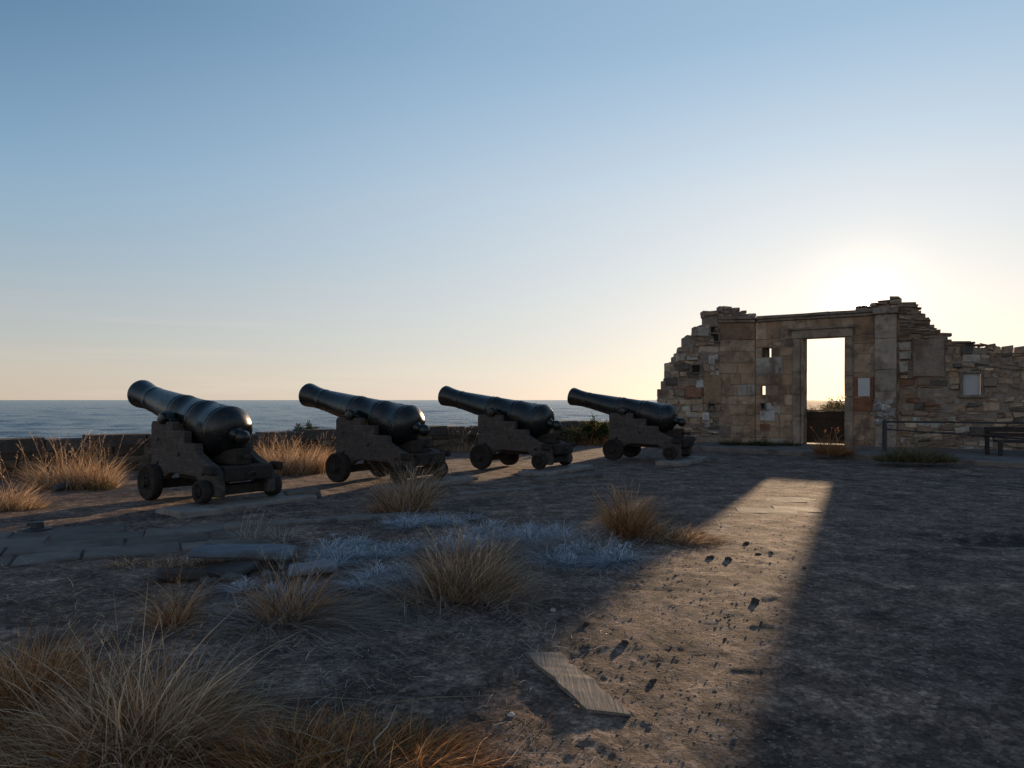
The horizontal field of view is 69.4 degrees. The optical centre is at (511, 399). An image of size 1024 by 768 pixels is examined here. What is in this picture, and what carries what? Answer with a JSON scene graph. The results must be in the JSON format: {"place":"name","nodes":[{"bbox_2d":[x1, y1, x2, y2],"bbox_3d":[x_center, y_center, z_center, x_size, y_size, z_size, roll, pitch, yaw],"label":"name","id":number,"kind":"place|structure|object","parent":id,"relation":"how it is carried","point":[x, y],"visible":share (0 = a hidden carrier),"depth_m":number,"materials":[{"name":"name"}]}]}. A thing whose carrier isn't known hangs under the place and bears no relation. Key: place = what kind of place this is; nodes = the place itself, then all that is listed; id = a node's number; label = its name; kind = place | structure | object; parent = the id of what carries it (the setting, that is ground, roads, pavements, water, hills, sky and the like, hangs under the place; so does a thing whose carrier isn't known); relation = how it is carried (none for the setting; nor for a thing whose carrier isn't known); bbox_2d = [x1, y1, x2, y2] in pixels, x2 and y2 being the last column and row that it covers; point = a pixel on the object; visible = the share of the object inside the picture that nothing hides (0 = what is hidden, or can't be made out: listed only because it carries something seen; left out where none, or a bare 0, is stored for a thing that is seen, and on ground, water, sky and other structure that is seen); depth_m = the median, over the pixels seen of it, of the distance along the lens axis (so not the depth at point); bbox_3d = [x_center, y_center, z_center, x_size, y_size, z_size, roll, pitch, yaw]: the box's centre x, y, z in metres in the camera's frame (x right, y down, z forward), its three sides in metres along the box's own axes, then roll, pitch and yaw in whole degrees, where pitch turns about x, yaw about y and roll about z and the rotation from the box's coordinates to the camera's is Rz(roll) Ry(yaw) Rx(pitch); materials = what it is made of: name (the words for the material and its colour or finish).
{"place":"outdoors","nodes":[
{"label":"outdoors","id":0,"kind":"place"},
{"bbox_2d":[0,522,281,566],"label":"path","id":1,"kind":"structure","parent":0,"point":[93,542],"depth_m":7.83,"materials":[{"name":"stone"}]},
{"bbox_2d":[22,521,52,531],"bbox_3d":[-5.463,1.452,8.512,0.300,0.100,0.300,0,0,0],"label":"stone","id":2,"kind":"object","parent":1,"relation":"on","point":[37,526],"visible":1,"depth_m":8.46,"materials":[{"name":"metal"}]},
{"bbox_2d":[222,507,303,542],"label":"grass tuft","id":3,"kind":"object","parent":1,"relation":"on","point":[238,537],"visible":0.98,"depth_m":7.99,"materials":[{"name":"grey plant"}]},
{"bbox_2d":[0,400,656,438],"bbox_3d":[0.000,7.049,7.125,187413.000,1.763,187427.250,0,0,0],"label":"sea","id":4,"kind":"structure","parent":0,"point":[49,418],"depth_m":323.85,"materials":[{"name":"blue liquid"}]},
{"bbox_2d":[0,400,1023,767],"bbox_3d":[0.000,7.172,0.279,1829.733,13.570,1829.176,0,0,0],"label":"ground","id":5,"kind":"structure","parent":0,"point":[910,694],"depth_m":5.15,"materials":[{"name":"brown soil"}]},
{"bbox_2d":[0,448,62,510],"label":"grass tuft","id":6,"kind":"object","parent":5,"relation":"on","point":[12,504],"visible":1,"depth_m":10.18,"materials":[{"name":"beige plant"}]},
{"bbox_2d":[1,756,138,767],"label":"twig","id":7,"kind":"object","parent":5,"relation":"on","point":[71,762],"visible":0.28,"depth_m":3.17,"materials":[{"name":"wood"}]},
{"bbox_2d":[52,481,90,490],"bbox_3d":[-7.443,1.435,12.541,0.130,0.132,0.893,0,0,4],"label":"stone slab","id":8,"kind":"object","parent":5,"relation":"on","point":[59,486],"visible":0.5,"depth_m":12.20,"materials":[{"name":"stone"}]},
{"bbox_2d":[0,604,154,753],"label":"grass tuft","id":9,"kind":"object","parent":5,"relation":"on","point":[19,683],"visible":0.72,"depth_m":3.78,"materials":[{"name":"beige plant"}]},
{"bbox_2d":[5,429,149,490],"bbox_3d":[-7.552,0.978,12.624,2.499,1.076,2.122,0,0,0],"label":"grass tuft","id":10,"kind":"object","parent":5,"relation":"on","point":[104,480],"visible":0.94,"depth_m":12.45,"materials":[{"name":"brown plant"}]},
{"bbox_2d":[89,564,225,636],"bbox_3d":[-2.360,1.308,5.056,0.978,0.455,1.138,0,0,-35],"label":"grass tuft","id":11,"kind":"object","parent":5,"relation":"on","point":[173,612],"visible":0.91,"depth_m":5.05,"materials":[{"name":"brown plant"}]},
{"bbox_2d":[102,555,227,569],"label":"grass tuft","id":12,"kind":"object","parent":5,"relation":"on","point":[174,561],"visible":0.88,"depth_m":6.74,"materials":[{"name":"beige plant"}]},
{"bbox_2d":[157,569,207,581],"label":"broken slab","id":13,"kind":"structure","parent":5,"relation":"on","point":[185,575],"depth_m":6.11,"materials":[{"name":"stone"}]},
{"bbox_2d":[127,380,282,503],"bbox_3d":[-4.929,0.576,11.355,3.320,1.821,1.340,0,0,38],"label":"cannon","id":14,"kind":"object","parent":5,"relation":"on","point":[203,447],"visible":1,"depth_m":10.69,"materials":[{"name":"paint"}]},
{"bbox_2d":[199,576,213,583],"bbox_3d":[-2.518,1.488,6.095,0.107,0.070,0.092,0,0,-28],"label":"broken stone","id":15,"kind":"object","parent":5,"relation":"on","point":[205,580],"visible":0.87,"depth_m":6.07,"materials":[{"name":"grey stone"}]},
{"bbox_2d":[211,586,223,591],"bbox_3d":[-2.325,1.499,5.852,0.108,0.046,0.085,0,0,0],"label":"broken stone","id":16,"kind":"object","parent":5,"relation":"on","point":[219,589],"visible":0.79,"depth_m":5.82,"materials":[{"name":"grey stone"}]},
{"bbox_2d":[0,577,443,767],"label":"grass tuft","id":17,"kind":"object","parent":5,"relation":"on","point":[137,729],"visible":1,"depth_m":3.27,"materials":[{"name":"beige plant"}]},
{"bbox_2d":[202,561,259,577],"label":"broken slab","id":18,"kind":"structure","parent":5,"relation":"on","point":[214,569],"depth_m":6.39,"materials":[{"name":"stone"}]},
{"bbox_2d":[219,572,244,581],"bbox_3d":[-2.342,1.486,6.192,0.206,0.076,0.155,0,0,-20],"label":"broken stone","id":19,"kind":"object","parent":5,"relation":"on","point":[231,577],"visible":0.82,"depth_m":6.14,"materials":[{"name":"grey stone"}]},
{"bbox_2d":[155,493,316,518],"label":"stone slab","id":20,"kind":"structure","parent":5,"relation":"on","point":[204,509],"depth_m":10.07,"materials":[{"name":"grey stone"}]},
{"bbox_2d":[284,489,321,498],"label":"stone slab","id":21,"kind":"structure","parent":20,"relation":"on","point":[317,492],"depth_m":11.16,"materials":[{"name":"grey stone"}]},
{"bbox_2d":[187,543,297,559],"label":"broken slab","id":22,"kind":"structure","parent":5,"relation":"on","point":[223,551],"depth_m":6.59,"materials":[{"name":"stone"}]},
{"bbox_2d":[245,559,262,570],"bbox_3d":[-2.314,1.476,6.563,0.235,0.114,0.191,0,0,0],"label":"broken stone","id":23,"kind":"object","parent":5,"relation":"on","point":[260,567],"visible":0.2,"depth_m":6.53,"materials":[{"name":"grey stone"}]},
{"bbox_2d":[260,570,273,577],"bbox_3d":[-2.090,1.487,6.305,0.119,0.076,0.168,0,0,0],"label":"broken stone","id":24,"kind":"object","parent":5,"relation":"on","point":[268,573],"visible":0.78,"depth_m":6.27,"materials":[{"name":"grey stone"}]},
{"bbox_2d":[203,576,348,609],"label":"frosted plant","id":25,"kind":"object","parent":5,"relation":"on","point":[244,585],"visible":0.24,"depth_m":5.76,"materials":[{"name":"grey plant"}]},
{"bbox_2d":[224,517,337,529],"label":"stone slab","id":26,"kind":"structure","parent":5,"relation":"on","point":[227,526],"depth_m":8.79,"materials":[{"name":"grey stone"}]},
{"bbox_2d":[275,564,288,570],"bbox_3d":[-2.029,1.479,6.535,0.101,0.062,0.145,0,0,15],"label":"broken stone","id":27,"kind":"object","parent":5,"relation":"on","point":[285,567],"visible":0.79,"depth_m":6.49,"materials":[{"name":"grey stone"}]},
{"bbox_2d":[253,429,334,476],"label":"grass tuft","id":28,"kind":"object","parent":5,"relation":"on","point":[310,464],"visible":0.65,"depth_m":15.00,"materials":[{"name":"beige plant"}]},
{"bbox_2d":[135,534,459,667],"bbox_3d":[-1.413,1.223,5.083,2.342,0.645,1.779,0,0,0],"label":"grass tuft","id":29,"kind":"object","parent":5,"relation":"on","point":[300,608],"visible":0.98,"depth_m":5.08,"materials":[{"name":"beige plant"}]},
{"bbox_2d":[0,420,608,478],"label":"parapet wall","id":30,"kind":"structure","parent":5,"relation":"on","point":[439,437],"depth_m":15.56,"materials":[{"name":"stone"}]},
{"bbox_2d":[293,420,319,429],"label":"shrub","id":31,"kind":"object","parent":30,"relation":"on","point":[309,425],"visible":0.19,"depth_m":18.96,"materials":[{"name":"green plant"}]},
{"bbox_2d":[287,559,337,577],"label":"broken slab","id":32,"kind":"structure","parent":5,"relation":"on","point":[323,563],"depth_m":6.28,"materials":[{"name":"stone"}]},
{"bbox_2d":[268,742,363,767],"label":"twig","id":33,"kind":"object","parent":5,"relation":"on","point":[317,755],"visible":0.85,"depth_m":3.20,"materials":[{"name":"wood"}]},
{"bbox_2d":[289,544,370,570],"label":"frosted plant","id":34,"kind":"object","parent":5,"relation":"on","point":[312,555],"visible":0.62,"depth_m":6.80,"materials":[{"name":"grey plant"}]},
{"bbox_2d":[302,533,421,560],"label":"frosted plant","id":35,"kind":"object","parent":5,"relation":"on","point":[360,548],"visible":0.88,"depth_m":7.20,"materials":[{"name":"grey plant"}]},
{"bbox_2d":[176,688,548,767],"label":"grass tuft","id":36,"kind":"object","parent":5,"relation":"on","point":[316,745],"visible":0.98,"depth_m":3.28,"materials":[{"name":"beige plant"}]},
{"bbox_2d":[324,511,413,521],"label":"stone slab","id":37,"kind":"structure","parent":5,"relation":"on","point":[343,518],"depth_m":9.24,"materials":[{"name":"grey stone"}]},
{"bbox_2d":[314,550,429,594],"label":"frosted plant","id":38,"kind":"object","parent":5,"relation":"on","point":[368,574],"visible":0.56,"depth_m":6.09,"materials":[{"name":"grey plant"}]},
{"bbox_2d":[298,383,450,482],"bbox_3d":[-2.714,0.578,13.760,3.320,1.821,1.340,0,0,34],"label":"cannon","id":39,"kind":"object","parent":5,"relation":"on","point":[369,429],"visible":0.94,"depth_m":13.21,"materials":[{"name":"paint"}]},
{"bbox_2d":[367,706,396,766],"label":"twig","id":40,"kind":"object","parent":5,"relation":"on","point":[379,735],"visible":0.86,"depth_m":3.30,"materials":[{"name":"wood"}]},
{"bbox_2d":[343,449,481,514],"bbox_3d":[-1.411,1.022,10.009,2.200,0.974,2.328,0,0,0],"label":"grass tuft","id":41,"kind":"object","parent":5,"relation":"on","point":[402,501],"visible":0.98,"depth_m":9.85,"materials":[{"name":"beige plant"}]},
{"bbox_2d":[359,506,483,532],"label":"frosted plant","id":42,"kind":"object","parent":5,"relation":"on","point":[406,524],"visible":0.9,"depth_m":8.72,"materials":[{"name":"grey plant"}]},
{"bbox_2d":[370,476,472,491],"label":"stone slab","id":43,"kind":"structure","parent":5,"relation":"on","point":[457,480],"depth_m":13.06,"materials":[{"name":"grey stone"}]},
{"bbox_2d":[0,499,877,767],"bbox_3d":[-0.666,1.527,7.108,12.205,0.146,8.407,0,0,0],"label":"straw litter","id":44,"kind":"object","parent":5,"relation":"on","point":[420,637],"visible":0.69,"depth_m":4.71,"materials":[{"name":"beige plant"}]},
{"bbox_2d":[382,695,497,703],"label":"twig","id":45,"kind":"object","parent":5,"relation":"on","point":[432,697],"visible":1,"depth_m":3.83,"materials":[{"name":"wood"}]},
{"bbox_2d":[378,526,511,557],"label":"frosted plant","id":46,"kind":"object","parent":5,"relation":"on","point":[448,541],"visible":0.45,"depth_m":7.38,"materials":[{"name":"grey plant"}]},
{"bbox_2d":[441,419,474,452],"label":"grass tuft","id":47,"kind":"object","parent":5,"relation":"on","point":[455,449],"visible":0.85,"depth_m":21.53,"materials":[{"name":"beige plant"}]},
{"bbox_2d":[341,508,585,621],"bbox_3d":[-0.389,1.182,5.741,2.148,0.697,1.844,0,0,0],"label":"grass tuft","id":48,"kind":"object","parent":5,"relation":"on","point":[478,581],"visible":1,"depth_m":5.63,"materials":[{"name":"brown plant"}]},
{"bbox_2d":[419,508,510,528],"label":"frosted plant","id":49,"kind":"object","parent":5,"relation":"on","point":[459,521],"visible":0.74,"depth_m":8.91,"materials":[{"name":"grey plant"}]},
{"bbox_2d":[454,475,478,479],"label":"stone slab","id":50,"kind":"structure","parent":5,"relation":"on","point":[475,478],"depth_m":13.92,"materials":[{"name":"grey stone"}]},
{"bbox_2d":[455,487,546,495],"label":"stone slab","id":51,"kind":"structure","parent":5,"relation":"on","point":[463,493],"depth_m":11.89,"materials":[{"name":"grey stone"}]},
{"bbox_2d":[438,386,575,468],"bbox_3d":[-0.236,0.579,16.346,3.320,1.821,1.340,0,0,33],"label":"cannon","id":52,"kind":"object","parent":5,"relation":"on","point":[510,431],"visible":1,"depth_m":15.81,"materials":[{"name":"paint"}]},
{"bbox_2d":[0,451,1023,767],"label":"grit","id":53,"kind":"object","parent":5,"relation":"on","point":[618,629],"visible":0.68,"depth_m":4.66,"materials":[{"name":"gravel"}]},
{"bbox_2d":[440,515,592,549],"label":"frosted plant","id":54,"kind":"object","parent":5,"relation":"on","point":[522,533],"visible":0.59,"depth_m":8.00,"materials":[{"name":"grey plant"}]},
{"bbox_2d":[446,528,591,567],"bbox_3d":[0.070,1.341,7.198,1.804,0.354,1.798,0,0,0],"label":"plant","id":55,"kind":"object","parent":5,"relation":"on","point":[526,546],"visible":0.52,"depth_m":7.30,"materials":[{"name":"grey plant"}]},
{"bbox_2d":[518,464,593,475],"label":"stone slab","id":56,"kind":"structure","parent":5,"relation":"on","point":[554,470],"depth_m":15.21,"materials":[{"name":"grey stone"}]},
{"bbox_2d":[533,472,603,481],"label":"stone slab","id":57,"kind":"structure","parent":5,"relation":"on","point":[569,476],"depth_m":13.91,"materials":[{"name":"grey stone"}]},
{"bbox_2d":[509,521,640,563],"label":"plant","id":58,"kind":"object","parent":5,"relation":"on","point":[593,541],"visible":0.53,"depth_m":7.48,"materials":[{"name":"grey plant"}]},
{"bbox_2d":[561,426,590,444],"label":"shrub","id":59,"kind":"object","parent":5,"relation":"on","point":[573,435],"visible":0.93,"depth_m":24.45,"materials":[{"name":"green plant"}]},
{"bbox_2d":[525,652,630,715],"bbox_3d":[0.346,1.556,4.080,0.216,0.057,0.940,0,0,-22],"label":"plank","id":60,"kind":"object","parent":5,"relation":"on","point":[576,684],"visible":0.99,"depth_m":4.02,"materials":[{"name":"grey wood"}]},
{"bbox_2d":[577,421,608,445],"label":"grass tuft","id":61,"kind":"object","parent":5,"relation":"on","point":[598,441],"visible":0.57,"depth_m":24.66,"materials":[{"name":"beige plant"}]},
{"bbox_2d":[578,415,608,443],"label":"shrub","id":62,"kind":"object","parent":5,"relation":"on","point":[603,428],"visible":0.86,"depth_m":24.83,"materials":[{"name":"green plant"}]},
{"bbox_2d":[507,531,696,588],"bbox_3d":[0.762,1.335,6.694,2.279,0.356,1.959,0,0,32],"label":"frosted plant","id":63,"kind":"object","parent":5,"relation":"on","point":[609,557],"visible":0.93,"depth_m":6.78,"materials":[{"name":"grey plant"}]},
{"bbox_2d":[621,638,629,643],"bbox_3d":[0.720,1.530,4.686,0.056,0.028,0.060,0,0,0],"label":"earth clod","id":64,"kind":"object","parent":5,"relation":"on","point":[624,641],"visible":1,"depth_m":4.67,"materials":[{"name":"soil"}]},
{"bbox_2d":[567,388,694,459],"bbox_3d":[2.938,0.584,18.738,3.320,1.821,1.340,0,0,32],"label":"cannon","id":65,"kind":"object","parent":5,"relation":"on","point":[635,425],"visible":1,"depth_m":18.22,"materials":[{"name":"paint"}]},
{"bbox_2d":[586,478,738,547],"bbox_3d":[1.567,1.174,7.969,1.811,0.656,1.499,0,0,0],"label":"grass tuft","id":66,"kind":"object","parent":5,"relation":"on","point":[629,527],"visible":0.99,"depth_m":7.90,"materials":[{"name":"beige plant"}]},
{"bbox_2d":[655,456,706,465],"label":"stone slab","id":67,"kind":"structure","parent":5,"relation":"on","point":[681,461],"depth_m":17.36,"materials":[{"name":"grey stone"}]},
{"bbox_2d":[650,457,727,461],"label":"stone slab","id":68,"kind":"structure","parent":5,"relation":"on","point":[713,459],"depth_m":18.38,"materials":[{"name":"grey stone"}]},
{"bbox_2d":[751,597,759,602],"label":"earth clod","id":69,"kind":"object","parent":5,"relation":"on","point":[755,599],"visible":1,"depth_m":5.50,"materials":[{"name":"soil"}]},
{"bbox_2d":[735,507,797,514],"bbox_3d":[3.434,1.522,9.995,0.813,0.057,0.512,0,0,14],"label":"flagstone","id":70,"kind":"object","parent":5,"relation":"on","point":[766,510],"visible":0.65,"depth_m":10.00,"materials":[{"name":"stone"}]},
{"bbox_2d":[766,497,806,502],"bbox_3d":[4.058,1.538,11.255,0.752,0.060,0.564,0,0,11],"label":"flagstone","id":71,"kind":"object","parent":5,"relation":"on","point":[788,499],"visible":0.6,"depth_m":11.25,"materials":[{"name":"stone"}]},
{"bbox_2d":[771,506,822,512],"bbox_3d":[3.921,1.529,10.191,0.632,0.059,0.559,0,0,13],"label":"flagstone","id":72,"kind":"object","parent":5,"relation":"on","point":[808,509],"visible":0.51,"depth_m":10.24,"materials":[{"name":"stone"}]},
{"bbox_2d":[802,498,815,501],"bbox_3d":[4.456,1.542,11.280,0.608,0.061,0.514,0,0,9],"label":"flagstone","id":73,"kind":"object","parent":5,"relation":"on","point":[807,499],"visible":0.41,"depth_m":11.26,"materials":[{"name":"stone"}]},
{"bbox_2d":[817,394,844,409],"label":"scrub bush","id":74,"kind":"object","parent":5,"relation":"on","point":[834,402],"visible":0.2,"depth_m":50.95,"materials":[{"name":"green plant"}]},
{"bbox_2d":[819,405,844,411],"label":"scrub bush","id":75,"kind":"object","parent":5,"relation":"on","point":[839,407],"visible":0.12,"depth_m":45.49,"materials":[{"name":"green plant"}]},
{"bbox_2d":[824,399,844,409],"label":"scrub bush","id":76,"kind":"object","parent":5,"relation":"on","point":[829,404],"visible":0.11,"depth_m":47.95,"materials":[{"name":"green plant"}]},
{"bbox_2d":[656,296,1023,449],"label":"ruined gateway wall","id":77,"kind":"structure","parent":5,"relation":"on","point":[905,361],"depth_m":22.29,"materials":[{"name":"stone"}]},
{"bbox_2d":[0,0,1023,399],"label":"sky","id":78,"kind":"structure","parent":0,"point":[202,199],"materials":[{"name":"blue"}]},
{"bbox_2d":[692,442,1023,467],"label":"pavement","id":79,"kind":"structure","parent":0,"point":[1009,458],"depth_m":19.82,"materials":[{"name":"stone"}]},
{"bbox_2d":[716,438,769,445],"bbox_3d":[7.176,1.261,22.770,1.984,0.294,1.207,0,0,0],"label":"weed patch","id":80,"kind":"object","parent":79,"relation":"on","point":[732,443],"visible":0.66,"depth_m":22.75,"materials":[{"name":"green plant"}]},
{"bbox_2d":[746,437,802,445],"bbox_3d":[7.936,1.246,22.396,1.991,0.323,1.167,0,0,0],"label":"weed patch","id":81,"kind":"object","parent":79,"relation":"on","point":[778,444],"visible":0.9,"depth_m":22.30,"materials":[{"name":"green plant"}]},
{"bbox_2d":[800,427,863,454],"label":"grass tuft","id":82,"kind":"object","parent":79,"relation":"on","point":[825,449],"visible":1,"depth_m":18.82,"materials":[{"name":"beige plant"}]},
{"bbox_2d":[867,430,963,463],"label":"grass tuft","id":83,"kind":"object","parent":79,"relation":"on","point":[894,456],"visible":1,"depth_m":16.62,"materials":[{"name":"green plant"}]},
{"bbox_2d":[882,420,1023,451],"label":"railing","id":84,"kind":"object","parent":79,"relation":"on","point":[884,434],"visible":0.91,"depth_m":19.44,"materials":[{"name":"metal"}]},
{"bbox_2d":[984,427,1023,455],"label":"bench","id":85,"kind":"object","parent":79,"relation":"on","point":[987,433],"visible":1,"depth_m":18.53,"materials":[{"name":"wood"}]}
]}

